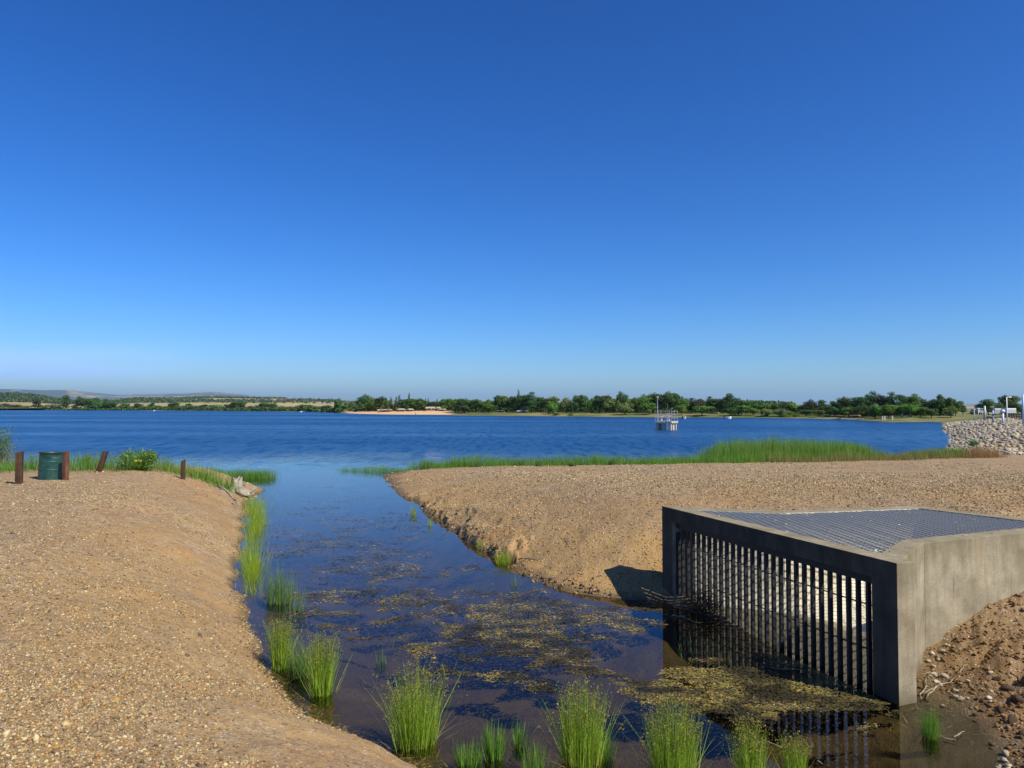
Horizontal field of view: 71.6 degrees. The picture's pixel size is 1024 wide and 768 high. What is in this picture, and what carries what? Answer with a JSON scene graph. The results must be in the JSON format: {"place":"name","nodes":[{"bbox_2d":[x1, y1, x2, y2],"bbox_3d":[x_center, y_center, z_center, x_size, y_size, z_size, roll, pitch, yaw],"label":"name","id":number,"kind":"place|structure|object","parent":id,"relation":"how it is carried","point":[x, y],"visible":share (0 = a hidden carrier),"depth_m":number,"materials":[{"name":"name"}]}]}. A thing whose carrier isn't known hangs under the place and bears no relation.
{"place":"outdoors","nodes":[
{"label":"outdoors","id":0,"kind":"place"},
{"bbox_2d":[1,449,204,478],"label":"dry grass","id":1,"kind":"structure","parent":0,"point":[108,465],"depth_m":21.26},
{"bbox_2d":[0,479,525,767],"bbox_3d":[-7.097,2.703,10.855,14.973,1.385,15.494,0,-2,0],"label":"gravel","id":2,"kind":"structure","parent":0,"point":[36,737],"depth_m":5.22,"materials":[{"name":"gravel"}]},
{"bbox_2d":[0,409,951,492],"bbox_3d":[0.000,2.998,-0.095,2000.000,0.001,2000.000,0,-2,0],"label":"water","id":3,"kind":"structure","parent":0,"point":[275,439],"depth_m":71.25,"materials":[{"name":"blue liquid"}]},
{"bbox_2d":[375,647,390,674],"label":"grass tuft","id":4,"kind":"object","parent":3,"relation":"in","point":[384,664],"visible":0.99,"depth_m":8.31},
{"bbox_2d":[529,669,625,767],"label":"rush clump","id":5,"kind":"object","parent":3,"relation":"in","point":[583,747],"visible":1,"depth_m":5.97,"materials":[{"name":"green plant"}]},
{"bbox_2d":[254,486,908,734],"bbox_3d":[-3.392,3.549,16.520,5.609,0.063,23.712,1,-2,-25],"label":"algae","id":6,"kind":"object","parent":3,"relation":"on","point":[782,682],"visible":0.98,"depth_m":8.40,"materials":[{"name":"plant"}]},
{"bbox_2d":[305,587,862,747],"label":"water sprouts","id":7,"kind":"object","parent":3,"relation":"on","point":[614,660],"visible":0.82,"depth_m":8.16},
{"bbox_2d":[232,504,1002,767],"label":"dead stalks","id":8,"kind":"object","parent":3,"relation":"on","point":[453,767],"visible":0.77,"depth_m":7.04,"materials":[{"name":"beige plant"}]},
{"bbox_2d":[655,396,677,429],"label":"intake tower","id":9,"kind":"structure","parent":3,"relation":"in","point":[660,425],"depth_m":90.75,"materials":[{"name":"concrete"}]},
{"bbox_2d":[619,685,723,767],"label":"rush clump","id":10,"kind":"object","parent":3,"relation":"in","point":[669,755],"visible":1,"depth_m":5.75,"materials":[{"name":"green plant"}]},
{"bbox_2d":[723,712,790,767],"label":"rush clump","id":11,"kind":"object","parent":3,"relation":"in","point":[749,758],"visible":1,"depth_m":5.80,"materials":[{"name":"green plant"}]},
{"bbox_2d":[767,726,816,767],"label":"rush clump","id":12,"kind":"object","parent":3,"relation":"in","point":[800,758],"visible":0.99,"depth_m":5.84,"materials":[{"name":"green plant"}]},
{"bbox_2d":[0,389,1021,408],"bbox_3d":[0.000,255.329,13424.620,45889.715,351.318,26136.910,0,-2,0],"label":"hills","id":13,"kind":"structure","parent":0,"point":[73,394],"depth_m":12647.67,"materials":[{"name":"green plant"}]},
{"bbox_2d":[0,391,354,404],"bbox_3d":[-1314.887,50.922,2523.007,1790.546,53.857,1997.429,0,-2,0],"label":"hill woodland","id":14,"kind":"object","parent":13,"relation":"on","point":[12,396],"visible":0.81,"depth_m":2043.12,"materials":[{"name":"green plant"}]},
{"bbox_2d":[0,408,1023,767],"bbox_3d":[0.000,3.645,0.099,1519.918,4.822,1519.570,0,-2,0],"label":"ground","id":15,"kind":"structure","parent":0,"point":[286,740],"depth_m":10.07,"materials":[{"name":"soil"}]},
{"bbox_2d":[0,422,29,466],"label":"weed clump","id":16,"kind":"object","parent":15,"relation":"on","point":[3,454],"visible":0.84,"depth_m":22.09,"materials":[{"name":"green plant"}]},
{"bbox_2d":[15,451,23,483],"bbox_3d":[-11.943,2.169,17.205,0.139,1.074,0.139,1,-2,-17],"label":"wooden post","id":17,"kind":"object","parent":15,"relation":"on","point":[19,460],"visible":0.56,"depth_m":17.15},
{"bbox_2d":[38,451,63,479],"bbox_3d":[-12.111,2.168,18.695,0.637,0.746,0.638,3,-3,-23],"label":"oil drum","id":18,"kind":"object","parent":15,"relation":"on","point":[50,465],"visible":0.73,"depth_m":18.45,"materials":[{"name":"green paint"}]},
{"bbox_2d":[62,451,68,479],"bbox_3d":[-11.569,2.258,18.407,0.110,1.049,0.110,0,-2,14],"label":"wooden post","id":19,"kind":"object","parent":15,"relation":"on","point":[65,469],"visible":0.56,"depth_m":18.37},
{"bbox_2d":[59,395,72,407],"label":"pine tree","id":20,"kind":"object","parent":15,"relation":"on","point":[67,403],"visible":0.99,"depth_m":593.89,"materials":[{"name":"green plant"}]},
{"bbox_2d":[96,451,108,471],"bbox_3d":[-11.726,2.350,20.234,0.129,0.929,0.129,17,-5,-10],"label":"wooden post","id":21,"kind":"object","parent":15,"relation":"on","point":[102,460],"visible":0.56,"depth_m":20.19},
{"bbox_2d":[0,448,245,497],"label":"lakeside grass","id":22,"kind":"structure","parent":15,"relation":"on","point":[84,466],"depth_m":21.37,"materials":[{"name":"plant"}]},
{"bbox_2d":[113,447,158,470],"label":"bush","id":23,"kind":"object","parent":15,"relation":"on","point":[146,457],"visible":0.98,"depth_m":20.94,"materials":[{"name":"green plant"}]},
{"bbox_2d":[0,405,342,412],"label":"undergrowth","id":24,"kind":"object","parent":15,"relation":"on","point":[259,408],"visible":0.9,"depth_m":511.09,"materials":[{"name":"green plant"}]},
{"bbox_2d":[230,476,254,495],"bbox_3d":[-9.025,3.254,22.831,1.321,0.620,0.914,0,-2,0],"label":"rock","id":25,"kind":"object","parent":15,"relation":"on","point":[239,479],"visible":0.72,"depth_m":22.78,"materials":[{"name":"white stone"}]},
{"bbox_2d":[210,466,279,479],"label":"shore grass","id":26,"kind":"structure","parent":15,"relation":"on","point":[251,474],"depth_m":29.73,"materials":[{"name":"plant"}]},
{"bbox_2d":[233,494,278,598],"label":"waterside grass","id":27,"kind":"structure","parent":15,"relation":"on","point":[252,569],"depth_m":15.07,"materials":[{"name":"plant"}]},
{"bbox_2d":[248,563,296,612],"bbox_3d":[-3.555,3.064,10.968,0.826,0.813,0.838,-1,-2,20],"label":"reed clump","id":28,"kind":"object","parent":15,"relation":"on","point":[280,594],"visible":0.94,"depth_m":10.84,"materials":[{"name":"green plant"}]},
{"bbox_2d":[253,489,309,531],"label":"sparse water grass","id":29,"kind":"structure","parent":15,"relation":"on","point":[277,509],"depth_m":21.18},
{"bbox_2d":[252,613,311,674],"bbox_3d":[-2.658,3.012,8.176,0.710,0.738,0.910,1,-2,-36],"label":"rush clump","id":30,"kind":"object","parent":15,"relation":"on","point":[279,648],"visible":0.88,"depth_m":8.13,"materials":[{"name":"green plant"}]},
{"bbox_2d":[267,640,312,685],"bbox_3d":[-2.347,3.085,7.849,0.506,0.615,0.618,-2,-3,43],"label":"rush clump","id":31,"kind":"object","parent":15,"relation":"on","point":[293,673],"visible":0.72,"depth_m":7.86,"materials":[{"name":"green plant"}]},
{"bbox_2d":[276,583,307,622],"bbox_3d":[-3.215,3.095,10.387,0.534,0.714,0.380,1,-2,-38],"label":"reed clump","id":32,"kind":"object","parent":15,"relation":"on","point":[299,607],"visible":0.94,"depth_m":10.39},
{"bbox_2d":[286,625,354,707],"bbox_3d":[-1.993,2.950,7.448,0.738,0.817,0.809,0,-2,0],"label":"rush clump","id":33,"kind":"object","parent":15,"relation":"on","point":[321,682],"visible":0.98,"depth_m":7.39,"materials":[{"name":"green plant"}]},
{"bbox_2d":[229,487,430,767],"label":"pebbles","id":34,"kind":"object","parent":15,"relation":"on","point":[306,711],"visible":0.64,"depth_m":7.95,"materials":[{"name":"gravel"}]},
{"bbox_2d":[354,394,373,410],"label":"broadleaf tree","id":35,"kind":"object","parent":15,"relation":"on","point":[362,400],"visible":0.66,"depth_m":329.38,"materials":[{"name":"green plant"}]},
{"bbox_2d":[361,398,378,410],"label":"willow tree","id":36,"kind":"object","parent":15,"relation":"on","point":[370,405],"visible":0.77,"depth_m":323.86,"materials":[{"name":"green plant"}]},
{"bbox_2d":[337,464,414,472],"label":"shore grass","id":37,"kind":"structure","parent":15,"relation":"on","point":[379,470],"depth_m":32.66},
{"bbox_2d":[374,397,386,407],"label":"broadleaf tree","id":38,"kind":"object","parent":15,"relation":"on","point":[378,402],"visible":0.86,"depth_m":314.87,"materials":[{"name":"green plant"}]},
{"bbox_2d":[347,402,451,410],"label":"undergrowth","id":39,"kind":"object","parent":15,"relation":"on","point":[353,404],"visible":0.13,"depth_m":319.67,"materials":[{"name":"green plant"}]},
{"bbox_2d":[361,653,472,759],"bbox_3d":[-0.833,2.876,6.377,0.985,0.896,1.152,-1,-2,34],"label":"rush clump","id":40,"kind":"object","parent":15,"relation":"on","point":[418,737],"visible":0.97,"depth_m":6.29,"materials":[{"name":"green plant"}]},
{"bbox_2d":[451,736,485,767],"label":"grass tuft","id":41,"kind":"object","parent":15,"relation":"on","point":[462,760],"visible":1,"depth_m":5.96,"materials":[{"name":"plant"}]},
{"bbox_2d":[468,719,511,767],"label":"grass tuft","id":42,"kind":"object","parent":15,"relation":"on","point":[492,759],"visible":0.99,"depth_m":6.05,"materials":[{"name":"plant"}]},
{"bbox_2d":[385,476,611,597],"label":"clods","id":43,"kind":"object","parent":15,"relation":"on","point":[561,586],"visible":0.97,"depth_m":13.08,"materials":[{"name":"soil"}]},
{"bbox_2d":[492,395,506,411],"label":"broadleaf tree","id":44,"kind":"object","parent":15,"relation":"on","point":[497,401],"visible":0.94,"depth_m":248.99,"materials":[{"name":"green plant"}]},
{"bbox_2d":[493,550,513,567],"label":"grass tuft","id":45,"kind":"object","parent":15,"relation":"on","point":[502,561],"visible":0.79,"depth_m":13.58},
{"bbox_2d":[506,396,517,411],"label":"broadleaf tree","id":46,"kind":"object","parent":15,"relation":"on","point":[513,402],"visible":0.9,"depth_m":245.90,"materials":[{"name":"green plant"}]},
{"bbox_2d":[517,394,528,406],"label":"broadleaf tree","id":47,"kind":"object","parent":15,"relation":"on","point":[521,399],"visible":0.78,"depth_m":241.11,"materials":[{"name":"green plant"}]},
{"bbox_2d":[508,721,538,761],"bbox_3d":[0.077,3.133,6.296,0.222,0.378,0.445,-1,-2,35],"label":"grass tuft","id":48,"kind":"object","parent":15,"relation":"on","point":[517,755],"visible":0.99,"depth_m":6.28,"materials":[{"name":"plant"}]},
{"bbox_2d":[527,392,538,412],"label":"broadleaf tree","id":49,"kind":"object","parent":15,"relation":"on","point":[531,402],"visible":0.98,"depth_m":238.05,"materials":[{"name":"green plant"}]},
{"bbox_2d":[534,397,545,412],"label":"broadleaf tree","id":50,"kind":"object","parent":15,"relation":"on","point":[540,400],"visible":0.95,"depth_m":237.51,"materials":[{"name":"green plant"}]},
{"bbox_2d":[520,741,562,767],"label":"grass tuft","id":51,"kind":"object","parent":15,"relation":"on","point":[539,764],"visible":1,"depth_m":5.88,"materials":[{"name":"plant"}]},
{"bbox_2d":[542,396,559,408],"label":"broadleaf tree","id":52,"kind":"object","parent":15,"relation":"on","point":[554,399],"visible":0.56,"depth_m":235.50,"materials":[{"name":"green plant"}]},
{"bbox_2d":[547,401,560,413],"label":"willow tree","id":53,"kind":"object","parent":15,"relation":"on","point":[551,405],"visible":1,"depth_m":227.43,"materials":[{"name":"green plant"}]},
{"bbox_2d":[558,397,572,412],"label":"willow tree","id":54,"kind":"object","parent":15,"relation":"on","point":[566,403],"visible":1,"depth_m":230.66,"materials":[{"name":"green plant"}]},
{"bbox_2d":[572,395,588,412],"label":"broadleaf tree","id":55,"kind":"object","parent":15,"relation":"on","point":[580,401],"visible":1,"depth_m":227.73,"materials":[{"name":"green plant"}]},
{"bbox_2d":[586,397,597,412],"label":"broadleaf tree","id":56,"kind":"object","parent":15,"relation":"on","point":[591,403],"visible":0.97,"depth_m":228.11,"materials":[{"name":"green plant"}]},
{"bbox_2d":[594,395,606,412],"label":"broadleaf tree","id":57,"kind":"object","parent":15,"relation":"on","point":[597,398],"visible":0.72,"depth_m":227.09,"materials":[{"name":"green plant"}]},
{"bbox_2d":[593,728,618,767],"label":"grass tuft","id":58,"kind":"object","parent":15,"relation":"on","point":[608,763],"visible":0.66,"depth_m":6.02,"materials":[{"name":"plant"}]},
{"bbox_2d":[602,398,621,412],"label":"willow tree","id":59,"kind":"object","parent":15,"relation":"on","point":[614,403],"visible":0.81,"depth_m":221.51,"materials":[{"name":"green plant"}]},
{"bbox_2d":[451,398,792,412],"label":"undergrowth","id":60,"kind":"object","parent":15,"relation":"on","point":[596,409],"visible":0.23,"depth_m":233.94,"materials":[{"name":"green plant"}]},
{"bbox_2d":[616,391,628,404],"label":"broadleaf tree","id":61,"kind":"object","parent":15,"relation":"on","point":[622,397],"visible":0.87,"depth_m":221.71,"materials":[{"name":"green plant"}]},
{"bbox_2d":[616,403,634,414],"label":"willow tree","id":62,"kind":"object","parent":15,"relation":"on","point":[625,408],"visible":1,"depth_m":211.90,"materials":[{"name":"green plant"}]},
{"bbox_2d":[636,395,654,412],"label":"broadleaf tree","id":63,"kind":"object","parent":15,"relation":"on","point":[645,399],"visible":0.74,"depth_m":217.32,"materials":[{"name":"green plant"}]},
{"bbox_2d":[640,403,656,414],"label":"broadleaf tree","id":64,"kind":"object","parent":15,"relation":"on","point":[648,407],"visible":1,"depth_m":209.17,"materials":[{"name":"green plant"}]},
{"bbox_2d":[659,391,675,412],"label":"broadleaf tree","id":65,"kind":"object","parent":15,"relation":"on","point":[668,400],"visible":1,"depth_m":213.37,"materials":[{"name":"green plant"}]},
{"bbox_2d":[692,398,704,413],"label":"broadleaf tree","id":66,"kind":"object","parent":15,"relation":"on","point":[699,402],"visible":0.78,"depth_m":210.23,"materials":[{"name":"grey plant"}]},
{"bbox_2d":[689,406,714,415],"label":"broadleaf tree","id":67,"kind":"object","parent":15,"relation":"on","point":[702,409],"visible":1,"depth_m":200.22,"materials":[{"name":"green plant"}]},
{"bbox_2d":[418,475,1023,600],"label":"gravel","id":68,"kind":"structure","parent":15,"relation":"on","point":[942,493],"depth_m":14.39,"materials":[{"name":"gravel"}]},
{"bbox_2d":[723,393,735,408],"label":"pine tree","id":69,"kind":"object","parent":15,"relation":"on","point":[729,404],"visible":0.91,"depth_m":206.02,"materials":[{"name":"green plant"}]},
{"bbox_2d":[722,407,739,415],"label":"willow tree","id":70,"kind":"object","parent":15,"relation":"on","point":[731,411],"visible":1,"depth_m":196.76,"materials":[{"name":"green plant"}]},
{"bbox_2d":[735,405,750,415],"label":"broadleaf tree","id":71,"kind":"object","parent":15,"relation":"on","point":[742,408],"visible":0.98,"depth_m":196.10,"materials":[{"name":"green plant"}]},
{"bbox_2d":[696,433,891,459],"bbox_3d":[15.515,3.465,39.454,10.166,1.783,8.103,0,-2,0],"label":"reed bed","id":72,"kind":"object","parent":15,"relation":"on","point":[732,450],"visible":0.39,"depth_m":38.89,"materials":[{"name":"plant"}]},
{"bbox_2d":[801,399,817,409],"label":"broadleaf tree","id":73,"kind":"object","parent":15,"relation":"on","point":[810,405],"visible":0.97,"depth_m":190.93,"materials":[{"name":"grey plant"}]},
{"bbox_2d":[815,400,826,414],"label":"pine tree","id":74,"kind":"object","parent":15,"relation":"on","point":[821,404],"visible":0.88,"depth_m":186.54,"materials":[{"name":"green plant"}]},
{"bbox_2d":[662,505,1023,719],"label":"intake structure","id":75,"kind":"object","parent":15,"relation":"on","point":[882,618],"visible":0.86,"depth_m":8.73,"materials":[{"name":"concrete"}]},
{"bbox_2d":[670,586,736,627],"bbox_3d":[2.741,3.181,10.293,0.631,0.637,1.289,1,-2,-22],"label":"brush pile","id":76,"kind":"object","parent":75,"relation":"in","point":[699,608],"visible":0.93,"depth_m":10.15,"materials":[{"name":"plant"}]},
{"bbox_2d":[702,510,993,556],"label":"litter","id":77,"kind":"object","parent":75,"relation":"on","point":[876,524],"visible":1,"depth_m":9.48,"materials":[{"name":"beige plant"}]},
{"bbox_2d":[837,396,850,415],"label":"broadleaf tree","id":78,"kind":"object","parent":15,"relation":"on","point":[844,402],"visible":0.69,"depth_m":175.93,"materials":[{"name":"green plant"}]},
{"bbox_2d":[841,406,854,417],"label":"broadleaf tree","id":79,"kind":"object","parent":15,"relation":"on","point":[847,411],"visible":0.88,"depth_m":166.53,"materials":[{"name":"green plant"}]},
{"bbox_2d":[852,405,868,416],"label":"broadleaf tree","id":80,"kind":"object","parent":15,"relation":"on","point":[861,410],"visible":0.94,"depth_m":161.62,"materials":[{"name":"green plant"}]},
{"bbox_2d":[757,447,977,462],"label":"dry grass","id":81,"kind":"structure","parent":15,"relation":"on","point":[888,457],"depth_m":37.08,"materials":[{"name":"plant"}]},
{"bbox_2d":[790,404,945,415],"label":"undergrowth","id":82,"kind":"object","parent":15,"relation":"on","point":[898,414],"visible":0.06,"depth_m":165.59,"materials":[{"name":"green plant"}]},
{"bbox_2d":[866,391,880,413],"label":"pine tree","id":83,"kind":"object","parent":15,"relation":"on","point":[872,399],"visible":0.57,"depth_m":161.89,"materials":[{"name":"green plant"}]},
{"bbox_2d":[867,404,883,417],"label":"willow tree","id":84,"kind":"object","parent":15,"relation":"on","point":[873,409],"visible":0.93,"depth_m":156.23,"materials":[{"name":"green plant"}]},
{"bbox_2d":[874,394,888,415],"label":"broadleaf tree","id":85,"kind":"object","parent":15,"relation":"on","point":[882,399],"visible":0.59,"depth_m":160.83,"materials":[{"name":"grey plant"}]},
{"bbox_2d":[878,404,898,417],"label":"broadleaf tree","id":86,"kind":"object","parent":15,"relation":"on","point":[888,409],"visible":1,"depth_m":152.85,"materials":[{"name":"green plant"}]},
{"bbox_2d":[883,391,897,415],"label":"pine tree","id":87,"kind":"object","parent":15,"relation":"on","point":[890,399],"visible":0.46,"depth_m":159.44,"materials":[{"name":"green plant"}]},
{"bbox_2d":[894,394,907,416],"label":"pine tree","id":88,"kind":"object","parent":15,"relation":"on","point":[901,398],"visible":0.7,"depth_m":156.98,"materials":[{"name":"green plant"}]},
{"bbox_2d":[901,403,918,417],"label":"broadleaf tree","id":89,"kind":"object","parent":15,"relation":"on","point":[911,408],"visible":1,"depth_m":149.22,"materials":[{"name":"green plant"}]},
{"bbox_2d":[909,393,920,415],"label":"pine tree","id":90,"kind":"object","parent":15,"relation":"on","point":[915,399],"visible":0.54,"depth_m":156.05,"materials":[{"name":"green plant"}]},
{"bbox_2d":[911,704,951,752],"bbox_3d":[3.833,3.104,6.446,0.425,0.445,0.455,0,-2,0],"label":"grass tuft","id":91,"kind":"object","parent":15,"relation":"on","point":[932,740],"visible":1,"depth_m":6.44,"materials":[{"name":"plant"}]},
{"bbox_2d":[930,399,946,415],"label":"broadleaf tree","id":92,"kind":"object","parent":15,"relation":"on","point":[935,406],"visible":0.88,"depth_m":152.43,"materials":[{"name":"green plant"}]},
{"bbox_2d":[940,397,958,415],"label":"broadleaf tree","id":93,"kind":"object","parent":15,"relation":"on","point":[949,402],"visible":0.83,"depth_m":151.60,"materials":[{"name":"green plant"}]},
{"bbox_2d":[942,406,958,417],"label":"broadleaf tree","id":94,"kind":"object","parent":15,"relation":"on","point":[950,410],"visible":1,"depth_m":145.35,"materials":[{"name":"green plant"}]},
{"bbox_2d":[916,594,1023,767],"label":"gravel","id":95,"kind":"structure","parent":15,"relation":"on","point":[982,701],"depth_m":7.36,"materials":[{"name":"gravel"}]},
{"bbox_2d":[942,417,1023,454],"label":"riprap","id":96,"kind":"object","parent":15,"relation":"on","point":[955,429],"visible":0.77,"depth_m":68.27,"materials":[{"name":"stone"}]},
{"bbox_2d":[976,399,999,414],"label":"pine tree","id":97,"kind":"object","parent":15,"relation":"on","point":[987,402],"visible":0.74,"depth_m":185.42,"materials":[{"name":"green plant"}]},
{"bbox_2d":[986,413,1021,418],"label":"guard rail","id":98,"kind":"object","parent":15,"relation":"on","point":[1012,415],"visible":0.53,"depth_m":92.58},
{"bbox_2d":[993,395,1021,413],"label":"broadleaf tree","id":99,"kind":"object","parent":15,"relation":"on","point":[1009,400],"visible":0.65,"depth_m":197.92,"materials":[{"name":"green plant"}]},
{"bbox_2d":[1004,400,1021,410],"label":"broadleaf tree","id":100,"kind":"object","parent":15,"relation":"on","point":[1013,404],"visible":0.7,"depth_m":173.98,"materials":[{"name":"green plant"}]},
{"bbox_2d":[1010,694,1023,703],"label":"earth lump","id":101,"kind":"object","parent":15,"relation":"on","point":[1015,698],"visible":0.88,"depth_m":6.80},
{"bbox_2d":[0,461,1023,556],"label":"gravel","id":102,"kind":"structure","parent":0,"point":[756,481],"depth_m":19.28,"materials":[{"name":"gravel"}]},
{"bbox_2d":[418,460,432,469],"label":"rush tussock","id":103,"kind":"object","parent":102,"relation":"on","point":[424,465],"visible":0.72,"depth_m":32.52,"materials":[{"name":"green plant"}]},
{"bbox_2d":[0,0,1023,408],"label":"sky","id":104,"kind":"structure","parent":0,"point":[797,201],"materials":[{"name":"blue"}]},
{"bbox_2d":[402,447,901,469],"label":"lakeside grass","id":105,"kind":"structure","parent":0,"point":[590,460],"depth_m":35.19,"materials":[{"name":"plant"}]},
{"bbox_2d":[886,446,973,459],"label":"shore grass","id":106,"kind":"structure","parent":0,"point":[938,452],"depth_m":38.61,"materials":[{"name":"plant"}]},
{"bbox_2d":[959,444,1009,457],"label":"rusty grass","id":107,"kind":"structure","parent":0,"point":[990,454],"depth_m":38.23,"materials":[{"name":"plant"}]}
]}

